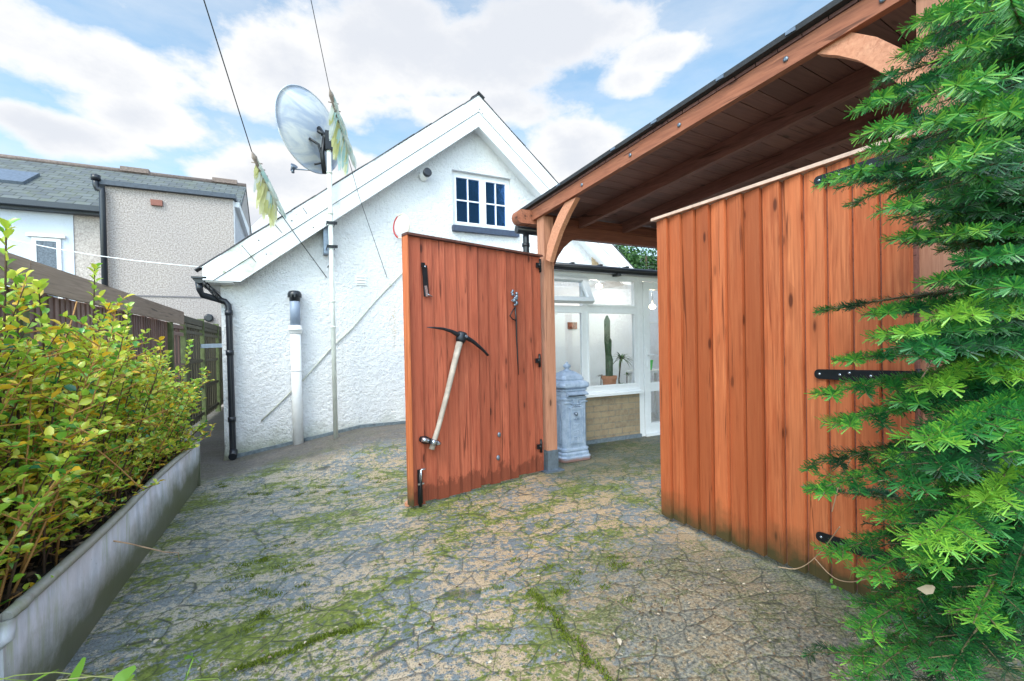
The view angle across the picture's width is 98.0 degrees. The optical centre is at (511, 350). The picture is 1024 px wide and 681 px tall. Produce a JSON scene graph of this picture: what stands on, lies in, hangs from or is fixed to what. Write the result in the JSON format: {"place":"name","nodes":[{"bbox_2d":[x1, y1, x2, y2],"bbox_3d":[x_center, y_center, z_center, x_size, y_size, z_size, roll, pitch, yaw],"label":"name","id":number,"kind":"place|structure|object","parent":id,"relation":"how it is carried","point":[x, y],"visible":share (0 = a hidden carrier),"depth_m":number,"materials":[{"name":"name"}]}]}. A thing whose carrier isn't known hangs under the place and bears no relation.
{"place":"outdoors","nodes":[
{"label":"outdoors","id":0,"kind":"place"},
{"bbox_2d":[0,154,251,406],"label":"terraced house","id":1,"kind":"structure","parent":0,"point":[132,213],"depth_m":9.69,"materials":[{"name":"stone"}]},
{"bbox_2d":[26,233,65,297],"bbox_3d":[-9.824,-1.730,9.422,0.606,1.454,0.100,-1,1,-26],"label":"window","id":2,"kind":"structure","parent":1,"relation":"in","point":[50,257],"depth_m":9.42,"materials":[{"name":"white paint"}]},
{"bbox_2d":[251,200,292,232],"bbox_3d":[-8.179,-2.075,18.592,4.600,6.587,5.000,-1,1,-26],"label":"extension","id":3,"kind":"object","parent":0,"point":[259,224],"visible":0.06,"depth_m":15.60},
{"bbox_2d":[0,0,1015,255],"label":"sky","id":4,"kind":"structure","parent":0,"point":[144,84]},
{"bbox_2d":[57,407,1023,680],"bbox_3d":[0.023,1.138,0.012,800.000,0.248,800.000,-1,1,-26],"label":"ground","id":5,"kind":"structure","parent":0,"point":[611,485],"depth_m":2.32,"materials":[{"name":"grey stone"}]},
{"bbox_2d":[68,657,85,680],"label":"weed","id":6,"kind":"object","parent":5,"relation":"on","point":[77,671],"visible":0.87,"depth_m":1.29,"materials":[{"name":"green plant"}]},
{"bbox_2d":[0,438,201,680],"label":"trough","id":7,"kind":"object","parent":5,"relation":"on","point":[48,623],"visible":0.44,"depth_m":1.91,"materials":[{"name":"metal"}]},
{"bbox_2d":[0,447,179,611],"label":"leaf litter","id":8,"kind":"object","parent":7,"relation":"in","point":[28,572],"visible":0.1,"depth_m":2.02,"materials":[{"name":"plant"}]},
{"bbox_2d":[0,218,216,610],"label":"shrub","id":9,"kind":"object","parent":7,"relation":"in","point":[108,422],"visible":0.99,"depth_m":1.88,"materials":[{"name":"green plant"}]},
{"bbox_2d":[0,669,219,680],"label":"grass tuft","id":10,"kind":"object","parent":5,"relation":"on","point":[46,673],"visible":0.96,"depth_m":1.31,"materials":[{"name":"green plant"}]},
{"bbox_2d":[0,252,223,491],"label":"fence","id":11,"kind":"object","parent":5,"relation":"on","point":[65,286],"visible":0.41,"depth_m":4.91,"materials":[{"name":"brown wood"}]},
{"bbox_2d":[112,665,135,680],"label":"weed","id":12,"kind":"object","parent":5,"relation":"on","point":[125,674],"visible":1,"depth_m":1.26,"materials":[{"name":"green plant"}]},
{"bbox_2d":[184,653,198,680],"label":"weed","id":13,"kind":"object","parent":5,"relation":"on","point":[189,657],"visible":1,"depth_m":1.34,"materials":[{"name":"green plant"}]},
{"bbox_2d":[274,84,337,438],"bbox_3d":[-2.436,-1.057,5.464,0.615,4.270,0.801,-1,1,-16],"label":"satellite dish","id":14,"kind":"object","parent":5,"relation":"on","point":[301,116],"visible":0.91,"depth_m":5.32,"materials":[{"name":"metal"}]},
{"bbox_2d":[191,91,634,460],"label":"house","id":15,"kind":"structure","parent":5,"relation":"on","point":[473,169],"depth_m":5.72,"materials":[{"name":"paint"}]},
{"bbox_2d":[0,237,203,267],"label":"washing line","id":16,"kind":"object","parent":15,"relation":"on","point":[104,256],"visible":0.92,"depth_m":5.00,"materials":[{"name":"white plastic"}]},
{"bbox_2d":[200,343,221,347],"bbox_3d":[-5.035,-0.097,7.893,0.050,0.090,0.810,-1,1,42],"label":"alley gate bar","id":17,"kind":"object","parent":15,"relation":"attached to","point":[210,345],"visible":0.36,"depth_m":7.68,"materials":[{"name":"grey metal"}]},
{"bbox_2d":[203,0,326,277],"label":"cable","id":18,"kind":"object","parent":15,"relation":"attached to","point":[242,121],"visible":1,"depth_m":4.20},
{"bbox_2d":[251,152,286,227],"bbox_3d":[-2.708,-1.747,4.943,0.143,0.723,0.468,-1,1,19],"label":"windsock","id":19,"kind":"object","parent":18,"relation":"hanging from","point":[268,201],"visible":1,"depth_m":4.92,"materials":[{"name":"fabric"}]},
{"bbox_2d":[311,1,386,276],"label":"cable","id":20,"kind":"object","parent":15,"relation":"attached to","point":[349,161],"visible":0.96,"depth_m":5.22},
{"bbox_2d":[328,89,356,175],"bbox_3d":[-1.924,-2.397,4.984,0.161,0.750,0.543,-1,1,8],"label":"windsock","id":21,"kind":"object","parent":20,"relation":"hanging from","point":[341,145],"visible":1,"depth_m":4.97,"materials":[{"name":"fabric"}]},
{"bbox_2d":[393,213,409,238],"bbox_3d":[-1.454,-1.595,5.778,0.151,0.324,0.445,-1,1,-28],"label":"convex mirror","id":22,"kind":"object","parent":15,"relation":"attached to","point":[401,224],"visible":0.91,"depth_m":5.68,"materials":[{"name":"white paint"}]},
{"bbox_2d":[452,171,519,237],"bbox_3d":[-0.407,-2.145,6.566,1.040,0.878,0.200,-1,1,-26],"label":"window","id":23,"kind":"structure","parent":15,"relation":"in","point":[480,203],"depth_m":6.56,"materials":[{"name":"white plastic"}]},
{"bbox_2d":[193,475,671,680],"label":"moss","id":24,"kind":"object","parent":5,"relation":"on","point":[314,639],"visible":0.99,"depth_m":2.11,"materials":[{"name":"green plant"}]},
{"bbox_2d":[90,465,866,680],"bbox_3d":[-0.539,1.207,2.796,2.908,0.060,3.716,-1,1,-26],"label":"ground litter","id":25,"kind":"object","parent":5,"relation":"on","point":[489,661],"visible":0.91,"depth_m":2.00,"materials":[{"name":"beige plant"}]},
{"bbox_2d":[556,362,590,462],"bbox_3d":[0.624,0.651,4.924,0.382,1.060,0.410,-1,1,-26],"label":"letter box","id":26,"kind":"object","parent":5,"relation":"on","point":[571,397],"visible":0.92,"depth_m":4.78,"materials":[{"name":"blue metal"}]},
{"bbox_2d":[554,262,659,444],"bbox_3d":[1.750,-0.005,6.664,4.350,2.401,1.629,-1,1,-26],"label":"conservatory","id":27,"kind":"object","parent":5,"relation":"on","point":[617,411],"visible":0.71,"depth_m":5.98,"materials":[{"name":"brick"}]},
{"bbox_2d":[568,322,576,328],"bbox_3d":[0.974,-0.404,7.163,0.170,0.110,0.030,-1,1,-26],"label":"wall plaque","id":28,"kind":"object","parent":27,"relation":"attached to","point":[572,325],"depth_m":7.15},
{"bbox_2d":[554,275,594,303],"bbox_3d":[0.581,-0.739,5.319,0.830,0.355,0.227,-1,1,-26],"label":"vent window","id":29,"kind":"structure","parent":27,"relation":"in","point":[588,299],"depth_m":5.39,"materials":[{"name":"white plastic"}]},
{"bbox_2d":[554,269,657,435],"bbox_3d":[2.012,0.060,6.158,4.220,2.210,0.090,-1,1,-26],"label":"window frame","id":30,"kind":"structure","parent":27,"relation":"in","point":[638,308],"depth_m":5.88,"materials":[{"name":"white plastic"}]},
{"bbox_2d":[601,315,616,384],"bbox_3d":[1.311,0.024,6.036,0.208,1.000,0.208,-1,1,-26],"label":"potted cactus","id":31,"kind":"object","parent":27,"relation":"on","point":[609,378],"visible":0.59,"depth_m":6.00,"materials":[{"name":"plant"}]},
{"bbox_2d":[613,352,631,383],"bbox_3d":[1.526,0.292,6.137,0.551,0.558,0.537,-1,1,-26],"label":"potted yucca","id":32,"kind":"object","parent":27,"relation":"on","point":[621,357],"visible":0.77,"depth_m":6.12,"materials":[{"name":"green plant"}]},
{"bbox_2d":[642,282,659,436],"bbox_3d":[2.132,0.123,6.167,0.800,2.120,0.119,-1,1,-26],"label":"door","id":33,"kind":"structure","parent":27,"relation":"in","point":[651,428],"depth_m":6.01,"materials":[{"name":"white plastic"}]},
{"bbox_2d":[616,245,642,265],"bbox_3d":[4.073,-1.873,16.945,2.052,5.735,1.769,-2,1,-41],"label":"tree","id":34,"kind":"object","parent":5,"relation":"on","point":[617,246],"visible":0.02,"depth_m":16.70,"materials":[{"name":"green plant"}]},
{"bbox_2d":[615,245,656,290],"bbox_3d":[4.458,-1.485,15.022,3.515,4.983,3.514,-1,1,-26],"label":"tree","id":35,"kind":"object","parent":5,"relation":"on","point":[634,260],"visible":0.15,"depth_m":14.80,"materials":[{"name":"green plant"}]},
{"bbox_2d":[512,0,975,639],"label":"carport","id":36,"kind":"object","parent":5,"relation":"on","point":[780,104],"visible":0.57,"depth_m":3.19,"materials":[{"name":"brown wood"}]},
{"bbox_2d":[401,232,543,506],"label":"gate","id":37,"kind":"structure","parent":36,"relation":"attached to","point":[491,431],"depth_m":3.79,"materials":[{"name":"red wood"}]},
{"bbox_2d":[419,436,440,445],"bbox_3d":[-0.635,0.707,3.473,0.180,0.097,0.112,-1,1,-26],"label":"tool clamp","id":38,"kind":"object","parent":37,"relation":"attached to","point":[425,440],"visible":0.96,"depth_m":3.44,"materials":[{"name":"silver metal"}]},
{"bbox_2d":[427,327,488,449],"bbox_3d":[-0.424,0.289,3.649,0.601,0.963,0.091,-2,1,-37],"label":"pickaxe","id":39,"kind":"object","parent":37,"relation":"hanging from","point":[462,337],"visible":0.98,"depth_m":3.58,"materials":[{"name":"brown wood"}]},
{"bbox_2d":[510,290,518,374],"bbox_3d":[0.021,-0.168,4.077,0.110,0.783,0.036,-2,1,-40],"label":"metal chain","id":40,"kind":"object","parent":37,"relation":"hanging from","point":[515,298],"visible":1,"depth_m":4.09,"materials":[{"name":"metal"}]},
{"bbox_2d":[651,130,921,616],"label":"gate","id":41,"kind":"structure","parent":36,"relation":"attached to","point":[750,277],"depth_m":2.43,"materials":[{"name":"orange wood"}]},
{"bbox_2d":[830,578,841,589],"bbox_3d":[1.612,1.151,2.217,0.066,0.088,0.059,-1,1,-1],"label":"ivy seedling","id":42,"kind":"object","parent":5,"relation":"on","point":[833,586],"visible":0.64,"depth_m":2.21,"materials":[{"name":"green plant"}]},
{"bbox_2d":[778,0,1023,680],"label":"fir tree","id":43,"kind":"object","parent":5,"relation":"on","point":[965,556],"visible":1,"depth_m":0.97,"materials":[{"name":"green plant"}]},
{"bbox_2d":[917,585,934,594],"bbox_3d":[0.913,0.522,0.978,0.045,0.022,0.007,-1,1,-5],"label":"dead leaf","id":44,"kind":"object","parent":43,"relation":"in","point":[927,589],"visible":1,"depth_m":0.98,"materials":[{"name":"beige plant"}]},
{"bbox_2d":[627,369,658,417],"bbox_3d":[2.191,0.708,7.040,0.600,0.810,0.400,-1,1,-26],"label":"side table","id":45,"kind":"object","parent":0,"point":[654,371],"visible":0.33,"depth_m":7.29,"materials":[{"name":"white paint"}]}
]}

